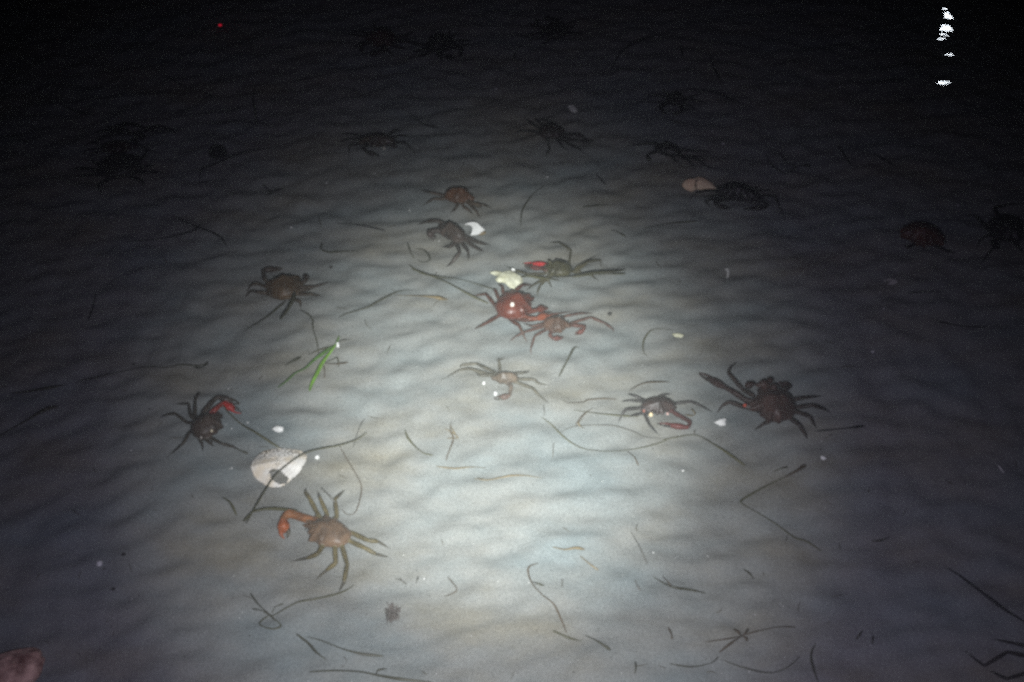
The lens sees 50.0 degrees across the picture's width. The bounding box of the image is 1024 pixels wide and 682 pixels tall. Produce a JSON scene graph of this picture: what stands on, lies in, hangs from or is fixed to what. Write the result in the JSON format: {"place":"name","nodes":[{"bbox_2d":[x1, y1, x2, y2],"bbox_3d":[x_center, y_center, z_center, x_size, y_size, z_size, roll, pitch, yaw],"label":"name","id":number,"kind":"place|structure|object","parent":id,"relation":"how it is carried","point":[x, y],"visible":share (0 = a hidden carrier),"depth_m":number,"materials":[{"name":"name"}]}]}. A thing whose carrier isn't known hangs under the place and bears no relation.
{"place":"outdoors","nodes":[
{"label":"outdoors","id":0,"kind":"place"},
{"bbox_2d":[280,292,295,319],"bbox_3d":[-0.462,-0.075,2.283,0.014,0.014,0.084,10,46,9],"label":"eelgrass","id":1,"kind":"object","parent":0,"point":[293,298],"visible":1,"depth_m":2.28,"materials":[{"name":"green plant"}]},
{"bbox_2d":[0,0,1023,681],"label":"seabed","id":2,"kind":"structure","parent":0,"point":[204,562],"depth_m":2.26,"materials":[{"name":"grey sand"}]},
{"bbox_2d":[0,647,44,681],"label":"rock","id":3,"kind":"object","parent":2,"relation":"on","point":[22,665],"visible":1,"depth_m":1.70,"materials":[{"name":"stone"}]},
{"bbox_2d":[1,406,58,434],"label":"eelgrass","id":4,"kind":"object","parent":2,"relation":"on","point":[42,411],"visible":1,"depth_m":2.11,"materials":[{"name":"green plant"}]},
{"bbox_2d":[9,384,65,393],"bbox_3d":[-0.934,0.096,2.159,0.109,0.011,0.013,-8,46,-8],"label":"eelgrass","id":5,"kind":"object","parent":2,"relation":"on","point":[45,388],"visible":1,"depth_m":2.16,"materials":[{"name":"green plant"}]},
{"bbox_2d":[88,293,95,320],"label":"weed strand","id":6,"kind":"object","parent":2,"relation":"on","point":[92,307],"visible":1,"depth_m":2.33,"materials":[{"name":"black plant"}]},
{"bbox_2d":[96,560,102,566],"bbox_3d":[-0.706,0.380,1.877,0.011,0.008,0.011,0,45,0],"label":"pebble","id":7,"kind":"object","parent":2,"relation":"on","point":[99,563],"visible":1,"depth_m":1.87,"materials":[{"name":"grey stone"}]},
{"bbox_2d":[78,141,155,160],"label":"crab","id":8,"kind":"object","parent":2,"relation":"on","point":[117,147],"visible":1,"depth_m":2.71},
{"bbox_2d":[71,148,164,194],"bbox_3d":[-0.953,-0.424,2.646,0.199,0.058,0.192,-26,51,-24],"label":"crab","id":9,"kind":"object","parent":2,"relation":"on","point":[117,166],"visible":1,"depth_m":2.62},
{"bbox_2d":[91,123,175,143],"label":"crab","id":10,"kind":"object","parent":2,"relation":"on","point":[129,129],"visible":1,"depth_m":2.76},
{"bbox_2d":[80,364,204,380],"bbox_3d":[-0.736,0.057,2.196,0.251,0.010,0.017,-7,45,-7],"label":"weed strand","id":11,"kind":"object","parent":2,"relation":"on","point":[149,366],"visible":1,"depth_m":2.20,"materials":[{"name":"brown plant"}]},
{"bbox_2d":[127,224,200,241],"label":"weed strand","id":12,"kind":"object","parent":2,"relation":"on","point":[174,235],"visible":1,"depth_m":2.49,"materials":[{"name":"black plant"}]},
{"bbox_2d":[173,215,226,245],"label":"weed strand","id":13,"kind":"object","parent":2,"relation":"on","point":[219,236],"visible":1,"depth_m":2.50,"materials":[{"name":"black plant"}]},
{"bbox_2d":[161,392,241,456],"bbox_3d":[-0.588,0.145,2.086,0.187,0.049,0.157,0,45,0],"label":"crab","id":14,"kind":"object","parent":2,"relation":"on","point":[205,426],"visible":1,"depth_m":2.06},
{"bbox_2d":[209,145,227,158],"bbox_3d":[-0.728,-0.469,2.720,0.046,0.033,0.045,0,45,0],"label":"sand dollar","id":15,"kind":"object","parent":2,"relation":"on","point":[217,151],"visible":1,"depth_m":2.71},
{"bbox_2d":[222,497,236,515],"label":"weed strand","id":16,"kind":"object","parent":2,"relation":"on","point":[231,504],"visible":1,"depth_m":1.95,"materials":[{"name":"brown plant"}]},
{"bbox_2d":[199,147,294,178],"bbox_3d":[-0.656,-0.452,2.700,0.251,0.012,0.036,-23,49,-21],"label":"weed strand","id":17,"kind":"object","parent":2,"relation":"on","point":[228,158],"visible":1,"depth_m":2.69,"materials":[{"name":"black plant"}]},
{"bbox_2d":[221,401,280,447],"bbox_3d":[-0.500,0.158,2.074,0.173,0.014,0.015,31,53,27],"label":"weed strand","id":18,"kind":"object","parent":2,"relation":"on","point":[263,437],"visible":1,"depth_m":2.06,"materials":[{"name":"brown plant"}]},
{"bbox_2d":[246,301,285,329],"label":"weed strand","id":19,"kind":"object","parent":2,"relation":"on","point":[278,307],"visible":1,"depth_m":2.30,"materials":[{"name":"brown plant"}]},
{"bbox_2d":[263,184,282,196],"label":"weed tuft","id":20,"kind":"object","parent":2,"relation":"on","point":[270,191],"visible":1,"depth_m":2.60,"materials":[{"name":"black plant"}]},
{"bbox_2d":[249,507,297,513],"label":"eelgrass","id":21,"kind":"object","parent":2,"relation":"on","point":[274,508],"visible":1,"depth_m":1.93,"materials":[{"name":"brown plant"}]},
{"bbox_2d":[272,426,282,432],"bbox_3d":[-0.446,0.167,2.086,0.022,0.009,0.011,0,45,0],"label":"shell chip","id":22,"kind":"object","parent":2,"relation":"on","point":[278,429],"visible":1,"depth_m":2.08,"materials":[{"name":"white"}]},
{"bbox_2d":[251,448,306,487],"bbox_3d":[-0.431,0.230,2.025,0.100,0.020,0.094,0,45,0],"label":"clam shell","id":23,"kind":"object","parent":2,"relation":"on","point":[264,463],"visible":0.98,"depth_m":2.02},
{"bbox_2d":[247,433,365,521],"bbox_3d":[-0.382,0.230,1.986,0.048,0.012,0.278,34,54,29],"label":"weed strand","id":24,"kind":"object","parent":23,"relation":"on","point":[289,463],"visible":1,"depth_m":1.99,"materials":[{"name":"brown plant"}]},
{"bbox_2d":[244,266,328,307],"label":"crab","id":25,"kind":"object","parent":2,"relation":"on","point":[283,287],"visible":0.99,"depth_m":2.33},
{"bbox_2d":[286,356,301,364],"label":"eelgrass","id":26,"kind":"object","parent":2,"relation":"on","point":[296,359],"visible":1,"depth_m":2.21,"materials":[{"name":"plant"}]},
{"bbox_2d":[250,584,354,629],"bbox_3d":[-0.348,0.441,1.811,0.175,0.016,0.081,-3,45,-3],"label":"weed knot","id":27,"kind":"object","parent":2,"relation":"on","point":[270,615],"visible":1,"depth_m":1.81,"materials":[{"name":"brown plant"}]},
{"bbox_2d":[300,310,318,353],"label":"weed strand","id":28,"kind":"object","parent":2,"relation":"on","point":[311,317],"visible":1,"depth_m":2.27,"materials":[{"name":"brown plant"}]},
{"bbox_2d":[296,634,326,659],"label":"weed strand","id":29,"kind":"object","parent":2,"relation":"on","point":[309,644],"visible":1,"depth_m":1.77,"materials":[{"name":"brown plant"}]},
{"bbox_2d":[278,336,348,390],"bbox_3d":[-0.388,0.046,2.200,0.076,0.016,0.187,29,52,26],"label":"eelgrass shoot","id":30,"kind":"object","parent":2,"relation":"on","point":[322,362],"visible":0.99,"depth_m":2.20,"materials":[{"name":"green plant"}]},
{"bbox_2d":[277,488,389,590],"bbox_3d":[-0.324,0.327,1.912,0.154,0.042,0.229,-25,50,-23],"label":"crab","id":31,"kind":"object","parent":2,"relation":"on","point":[326,530],"visible":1,"depth_m":1.89},
{"bbox_2d":[321,488,335,502],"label":"weed strand","id":32,"kind":"object","parent":31,"relation":"on","point":[332,499],"visible":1,"depth_m":1.94,"materials":[{"name":"brown plant"}]},
{"bbox_2d":[320,243,349,252],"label":"weed strand","id":33,"kind":"object","parent":2,"relation":"on","point":[331,251],"visible":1,"depth_m":2.45,"materials":[{"name":"brown plant"}]},
{"bbox_2d":[307,636,383,656],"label":"weed strand","id":34,"kind":"object","parent":2,"relation":"on","point":[367,654],"visible":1,"depth_m":1.75,"materials":[{"name":"brown plant"}]},
{"bbox_2d":[340,447,361,514],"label":"weed strand","id":35,"kind":"object","parent":2,"relation":"on","point":[359,481],"visible":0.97,"depth_m":1.99,"materials":[{"name":"brown plant"}]},
{"bbox_2d":[353,419,364,447],"bbox_3d":[-0.291,0.173,2.084,0.003,0.007,0.076,8,46,8],"label":"weed scrap","id":36,"kind":"object","parent":2,"relation":"on","point":[357,432],"visible":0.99,"depth_m":2.08,"materials":[{"name":"brown plant"}]},
{"bbox_2d":[338,223,384,230],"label":"weed strand","id":37,"kind":"object","parent":2,"relation":"on","point":[366,226],"visible":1,"depth_m":2.50,"materials":[{"name":"black plant"}]},
{"bbox_2d":[309,670,429,681],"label":"eelgrass","id":38,"kind":"object","parent":2,"relation":"on","point":[398,678],"visible":1,"depth_m":1.72,"materials":[{"name":"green plant"}]},
{"bbox_2d":[339,290,404,317],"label":"weed strand","id":39,"kind":"object","parent":2,"relation":"on","point":[373,303],"visible":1,"depth_m":2.32,"materials":[{"name":"brown plant"}]},
{"bbox_2d":[339,129,417,159],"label":"crab","id":40,"kind":"object","parent":2,"relation":"on","point":[378,140],"visible":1,"depth_m":2.72},
{"bbox_2d":[344,20,419,56],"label":"crab","id":41,"kind":"object","parent":2,"relation":"on","point":[383,38],"visible":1,"depth_m":3.04},
{"bbox_2d":[385,602,400,622],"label":"algae tuft","id":42,"kind":"object","parent":2,"relation":"on","point":[392,615],"visible":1,"depth_m":1.80,"materials":[{"name":"grey plant"}]},
{"bbox_2d":[405,430,432,455],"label":"weed strand","id":43,"kind":"object","parent":2,"relation":"on","point":[409,439],"visible":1,"depth_m":2.06,"materials":[{"name":"brown plant"}]},
{"bbox_2d":[397,295,447,299],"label":"eelgrass","id":44,"kind":"object","parent":2,"relation":"on","point":[439,297],"visible":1,"depth_m":2.33,"materials":[{"name":"beige plant"}]},
{"bbox_2d":[416,248,430,261],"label":"weed strand","id":45,"kind":"object","parent":2,"relation":"on","point":[428,254],"visible":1,"depth_m":2.44,"materials":[{"name":"brown plant"}]},
{"bbox_2d":[410,114,438,127],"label":"weed strand","id":46,"kind":"object","parent":2,"relation":"on","point":[425,124],"visible":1,"depth_m":2.80,"materials":[{"name":"black plant"}]},
{"bbox_2d":[407,27,470,60],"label":"crab","id":47,"kind":"object","parent":2,"relation":"on","point":[439,43],"visible":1,"depth_m":3.03},
{"bbox_2d":[412,268,487,303],"bbox_3d":[-0.137,-0.119,2.357,0.200,0.012,0.011,25,50,23],"label":"eelgrass","id":48,"kind":"object","parent":2,"relation":"on","point":[475,297],"visible":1,"depth_m":2.34,"materials":[{"name":"green plant"}]},
{"bbox_2d":[444,577,456,596],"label":"weed strand","id":49,"kind":"object","parent":2,"relation":"on","point":[454,585],"visible":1,"depth_m":1.83,"materials":[{"name":"brown plant"}]},
{"bbox_2d":[409,265,491,288],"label":"weed strand","id":50,"kind":"object","parent":2,"relation":"on","point":[442,277],"visible":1,"depth_m":2.36,"materials":[{"name":"brown plant"}]},
{"bbox_2d":[446,424,458,460],"bbox_3d":[-0.114,0.185,2.064,0.028,0.009,0.099,0,45,0],"label":"weed sprig","id":51,"kind":"object","parent":2,"relation":"on","point":[454,433],"visible":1,"depth_m":2.07,"materials":[{"name":"brown plant"}]},
{"bbox_2d":[418,219,488,266],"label":"crab","id":52,"kind":"object","parent":2,"relation":"on","point":[455,234],"visible":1,"depth_m":2.45},
{"bbox_2d":[422,187,490,217],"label":"crab","id":53,"kind":"object","parent":2,"relation":"on","point":[457,196],"visible":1,"depth_m":2.56},
{"bbox_2d":[436,466,483,468],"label":"weed strand","id":54,"kind":"object","parent":2,"relation":"on","point":[456,467],"visible":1,"depth_m":2.02,"materials":[{"name":"beige plant"}]},
{"bbox_2d":[465,222,485,235],"bbox_3d":[-0.083,-0.253,2.490,0.049,0.025,0.023,0,45,0],"label":"shell fragment","id":55,"kind":"object","parent":2,"relation":"on","point":[477,229],"visible":1,"depth_m":2.49,"materials":[{"name":"white"}]},
{"bbox_2d":[440,358,551,405],"bbox_3d":[-0.015,0.071,2.169,0.228,0.033,0.116,20,48,19],"label":"crab","id":56,"kind":"object","parent":2,"relation":"on","point":[504,377],"visible":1,"depth_m":2.16},
{"bbox_2d":[4,33,992,679],"bbox_3d":[-0.011,-0.209,2.468,3.054,0.024,2.214,0,45,0],"label":"dark grit","id":57,"kind":"object","parent":2,"relation":"on","point":[590,475],"visible":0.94,"depth_m":2.13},
{"bbox_2d":[489,270,522,289],"bbox_3d":[-0.011,-0.141,2.394,0.079,0.017,0.056,33,54,29],"label":"shell fragment","id":58,"kind":"object","parent":2,"relation":"on","point":[510,279],"visible":1,"depth_m":2.38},
{"bbox_2d":[474,475,539,479],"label":"weed strand","id":59,"kind":"object","parent":2,"relation":"on","point":[504,477],"visible":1,"depth_m":2.00,"materials":[{"name":"beige plant"}]},
{"bbox_2d":[0,16,1023,679],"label":"weed litter","id":60,"kind":"object","parent":2,"relation":"on","point":[438,300],"visible":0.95,"depth_m":2.18,"materials":[{"name":"brown plant"}]},
{"bbox_2d":[8,4,1015,681],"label":"shell grit","id":61,"kind":"object","parent":2,"relation":"on","point":[436,270],"visible":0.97,"depth_m":2.37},
{"bbox_2d":[474,283,552,341],"bbox_3d":[-0.001,-0.076,2.299,0.172,0.064,0.196,0,45,0],"label":"crab","id":62,"kind":"object","parent":2,"relation":"on","point":[511,306],"visible":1,"depth_m":2.27},
{"bbox_2d":[520,186,543,222],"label":"weed strand","id":63,"kind":"object","parent":2,"relation":"on","point":[525,205],"visible":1,"depth_m":2.57,"materials":[{"name":"brown plant"}]},
{"bbox_2d":[521,275,558,280],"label":"eelgrass","id":64,"kind":"object","parent":2,"relation":"on","point":[536,277],"visible":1,"depth_m":2.37,"materials":[{"name":"green plant"}]},
{"bbox_2d":[527,563,566,632],"bbox_3d":[0.054,0.425,1.823,0.027,0.015,0.142,-13,46,-13],"label":"weed strand","id":65,"kind":"object","parent":2,"relation":"on","point":[559,615],"visible":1,"depth_m":1.81,"materials":[{"name":"brown plant"}]},
{"bbox_2d":[504,242,600,295],"bbox_3d":[0.101,-0.181,2.420,0.212,0.045,0.172,-21,49,-20],"label":"crab","id":66,"kind":"object","parent":2,"relation":"on","point":[558,268],"visible":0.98,"depth_m":2.39},
{"bbox_2d":[553,270,625,277],"bbox_3d":[0.161,-0.144,2.355,0.169,0.010,0.014,-7,45,-7],"label":"eelgrass","id":67,"kind":"object","parent":66,"relation":"on","point":[599,272],"visible":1,"depth_m":2.36,"materials":[{"name":"green plant"}]},
{"bbox_2d":[514,117,593,156],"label":"crab","id":68,"kind":"object","parent":2,"relation":"on","point":[550,130],"visible":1,"depth_m":2.75},
{"bbox_2d":[526,16,584,45],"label":"crab","id":69,"kind":"object","parent":2,"relation":"on","point":[555,29],"visible":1,"depth_m":3.08},
{"bbox_2d":[511,311,613,351],"bbox_3d":[0.093,-0.034,2.268,0.216,0.043,0.110,-17,48,-16],"label":"crab","id":70,"kind":"object","parent":2,"relation":"on","point":[553,323],"visible":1,"depth_m":2.26},
{"bbox_2d":[552,630,579,640],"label":"weed strand","id":71,"kind":"object","parent":2,"relation":"on","point":[565,636],"visible":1,"depth_m":1.77,"materials":[{"name":"brown plant"}]},
{"bbox_2d":[559,347,575,376],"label":"weed strand","id":72,"kind":"object","parent":2,"relation":"on","point":[568,358],"visible":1,"depth_m":2.20,"materials":[{"name":"brown plant"}]},
{"bbox_2d":[553,547,584,549],"bbox_3d":[0.098,0.358,1.891,0.057,0.008,0.010,4,45,4],"label":"weed scrap","id":73,"kind":"object","parent":2,"relation":"on","point":[579,548],"visible":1,"depth_m":1.89,"materials":[{"name":"beige plant"}]},
{"bbox_2d":[567,104,577,111],"bbox_3d":[0.159,-0.606,2.864,0.018,0.015,0.030,-25,50,-23],"label":"shell fragment","id":74,"kind":"object","parent":2,"relation":"on","point":[572,107],"visible":1,"depth_m":2.86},
{"bbox_2d":[564,398,611,402],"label":"weed strand","id":75,"kind":"object","parent":2,"relation":"on","point":[591,399],"visible":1,"depth_m":2.14,"materials":[{"name":"brown plant"}]},
{"bbox_2d":[585,635,610,650],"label":"weed strand","id":76,"kind":"object","parent":2,"relation":"on","point":[604,645],"visible":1,"depth_m":1.76,"materials":[{"name":"brown plant"}]},
{"bbox_2d":[575,273,625,276],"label":"weed strand","id":77,"kind":"object","parent":2,"relation":"on","point":[599,274],"visible":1,"depth_m":2.37,"materials":[{"name":"brown plant"}]},
{"bbox_2d":[542,417,666,450],"bbox_3d":[0.168,0.184,2.067,0.243,0.012,0.062,10,46,9],"label":"weed strand","id":78,"kind":"object","parent":2,"relation":"on","point":[597,450],"visible":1,"depth_m":2.06,"materials":[{"name":"brown plant"}]},
{"bbox_2d":[562,424,649,437],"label":"weed strand","id":79,"kind":"object","parent":2,"relation":"on","point":[607,425],"visible":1,"depth_m":2.09,"materials":[{"name":"brown plant"}]},
{"bbox_2d":[575,410,638,416],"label":"weed strand","id":80,"kind":"object","parent":2,"relation":"on","point":[610,414],"visible":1,"depth_m":2.10,"materials":[{"name":"brown plant"}]},
{"bbox_2d":[630,531,646,563],"bbox_3d":[0.219,0.356,1.897,0.002,0.005,0.073,-13,46,-13],"label":"weed scrap","id":81,"kind":"object","parent":2,"relation":"on","point":[640,548],"visible":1,"depth_m":1.89,"materials":[{"name":"brown plant"}]},
{"bbox_2d":[611,34,670,68],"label":"weed strand","id":82,"kind":"object","parent":2,"relation":"on","point":[634,43],"visible":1,"depth_m":3.07,"materials":[{"name":"black plant"}]},
{"bbox_2d":[631,381,663,389],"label":"weed strand","id":83,"kind":"object","parent":2,"relation":"on","point":[649,382],"visible":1,"depth_m":2.14,"materials":[{"name":"brown plant"}]},
{"bbox_2d":[642,329,676,356],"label":"weed strand","id":84,"kind":"object","parent":2,"relation":"on","point":[645,338],"visible":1,"depth_m":2.26,"materials":[{"name":"brown plant"}]},
{"bbox_2d":[618,393,714,435],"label":"crab","id":85,"kind":"object","parent":2,"relation":"on","point":[659,404],"visible":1,"depth_m":2.10},
{"bbox_2d":[643,221,696,228],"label":"weed strand","id":86,"kind":"object","parent":2,"relation":"on","point":[675,222],"visible":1,"depth_m":2.52,"materials":[{"name":"brown plant"}]},
{"bbox_2d":[628,142,714,173],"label":"crab","id":87,"kind":"object","parent":2,"relation":"on","point":[667,149],"visible":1,"depth_m":2.70},
{"bbox_2d":[640,87,709,114],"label":"crab","id":88,"kind":"object","parent":2,"relation":"on","point":[676,98],"visible":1,"depth_m":2.86},
{"bbox_2d":[672,333,683,337],"bbox_3d":[0.343,-0.012,2.266,0.026,0.006,0.009,0,45,0],"label":"shell chip","id":89,"kind":"object","parent":2,"relation":"on","point":[678,335],"visible":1,"depth_m":2.27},
{"bbox_2d":[652,576,704,592],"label":"weed strand","id":90,"kind":"object","parent":2,"relation":"on","point":[682,588],"visible":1,"depth_m":1.84,"materials":[{"name":"green plant"}]},
{"bbox_2d":[669,657,717,666],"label":"weed strand","id":91,"kind":"object","parent":2,"relation":"on","point":[693,666],"visible":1,"depth_m":1.74,"materials":[{"name":"brown plant"}]},
{"bbox_2d":[682,177,716,191],"bbox_3d":[0.436,-0.377,2.609,0.069,0.062,0.096,34,54,29],"label":"shell fragment","id":92,"kind":"object","parent":2,"relation":"on","point":[697,183],"visible":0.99,"depth_m":2.63,"materials":[{"name":"beige"}]},
{"bbox_2d":[663,435,744,465],"bbox_3d":[0.363,0.195,2.058,0.160,0.008,0.036,17,47,16],"label":"weed strand","id":93,"kind":"object","parent":2,"relation":"on","point":[732,456],"visible":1,"depth_m":2.05,"materials":[{"name":"brown plant"}]},
{"bbox_2d":[709,53,720,80],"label":"weed strand","id":94,"kind":"object","parent":2,"relation":"on","point":[716,72],"visible":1,"depth_m":2.99,"materials":[{"name":"black plant"}]},
{"bbox_2d":[714,418,725,425],"bbox_3d":[0.399,0.155,2.104,0.024,0.010,0.014,0,45,0],"label":"shell chip","id":95,"kind":"object","parent":2,"relation":"on","point":[720,422],"visible":1,"depth_m":2.10,"materials":[{"name":"white"}]},
{"bbox_2d":[687,183,783,216],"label":"crab","id":96,"kind":"object","parent":2,"relation":"on","point":[738,192],"visible":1,"depth_m":2.56},
{"bbox_2d":[706,626,794,652],"bbox_3d":[0.387,0.473,1.783,0.154,0.013,0.030,-14,47,-14],"label":"weed tuft","id":97,"kind":"object","parent":2,"relation":"on","point":[734,640],"visible":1,"depth_m":1.78,"materials":[{"name":"brown plant"}]},
{"bbox_2d":[723,657,799,672],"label":"weed strand","id":98,"kind":"object","parent":2,"relation":"on","point":[760,671],"visible":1,"depth_m":1.73,"materials":[{"name":"brown plant"}]},
{"bbox_2d":[698,362,830,437],"bbox_3d":[0.484,0.098,2.124,0.259,0.058,0.156,24,50,22],"label":"crab","id":99,"kind":"object","parent":2,"relation":"on","point":[769,403],"visible":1,"depth_m":2.10},
{"bbox_2d":[740,477,820,550],"bbox_3d":[0.466,0.308,1.946,0.110,0.017,0.168,-8,46,-8],"label":"weed strand","id":100,"kind":"object","parent":2,"relation":"on","point":[748,495],"visible":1,"depth_m":1.95,"materials":[{"name":"brown plant"}]},
{"bbox_2d":[784,464,805,476],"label":"eelgrass","id":101,"kind":"object","parent":2,"relation":"on","point":[802,466],"visible":1,"depth_m":2.02,"materials":[{"name":"brown plant"}]},
{"bbox_2d":[810,644,817,681],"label":"weed strand","id":102,"kind":"object","parent":2,"relation":"on","point":[811,661],"visible":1,"depth_m":1.74,"materials":[{"name":"brown plant"}]},
{"bbox_2d":[814,425,863,431],"bbox_3d":[0.623,0.167,2.083,0.101,0.006,0.008,-6,45,-6],"label":"eelgrass","id":103,"kind":"object","parent":2,"relation":"on","point":[859,426],"visible":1,"depth_m":2.08,"materials":[{"name":"black plant"}]},
{"bbox_2d":[883,278,897,284],"bbox_3d":[0.821,-0.129,2.379,0.033,0.008,0.013,0,45,0],"label":"shell chip","id":104,"kind":"object","parent":2,"relation":"on","point":[893,281],"visible":1,"depth_m":2.38,"materials":[{"name":"grey"}]},
{"bbox_2d":[899,222,953,252],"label":"crab","id":105,"kind":"object","parent":2,"relation":"on","point":[922,234],"visible":1,"depth_m":2.43},
{"bbox_2d":[937,321,986,327],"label":"weed strand","id":106,"kind":"object","parent":2,"relation":"on","point":[964,326],"visible":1,"depth_m":2.27,"materials":[{"name":"black plant"}]},
{"bbox_2d":[946,567,1023,621],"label":"eelgrass","id":107,"kind":"object","parent":2,"relation":"on","point":[992,600],"visible":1,"depth_m":1.82,"materials":[{"name":"black plant"}]},
{"bbox_2d":[961,203,1023,264],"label":"crab","id":108,"kind":"object","parent":2,"relation":"on","point":[998,228],"visible":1,"depth_m":2.44},
{"bbox_2d":[961,639,1023,679],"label":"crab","id":109,"kind":"object","parent":2,"relation":"on","point":[999,656],"visible":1,"depth_m":1.73},
{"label":"water","id":110,"kind":"structure","parent":0,"visible":0},
{"bbox_2d":[29,20,1004,678],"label":"silt specks","id":111,"kind":"object","parent":110,"relation":"on","point":[455,578],"visible":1,"depth_m":1.72,"materials":[{"name":"grey"}]}
]}

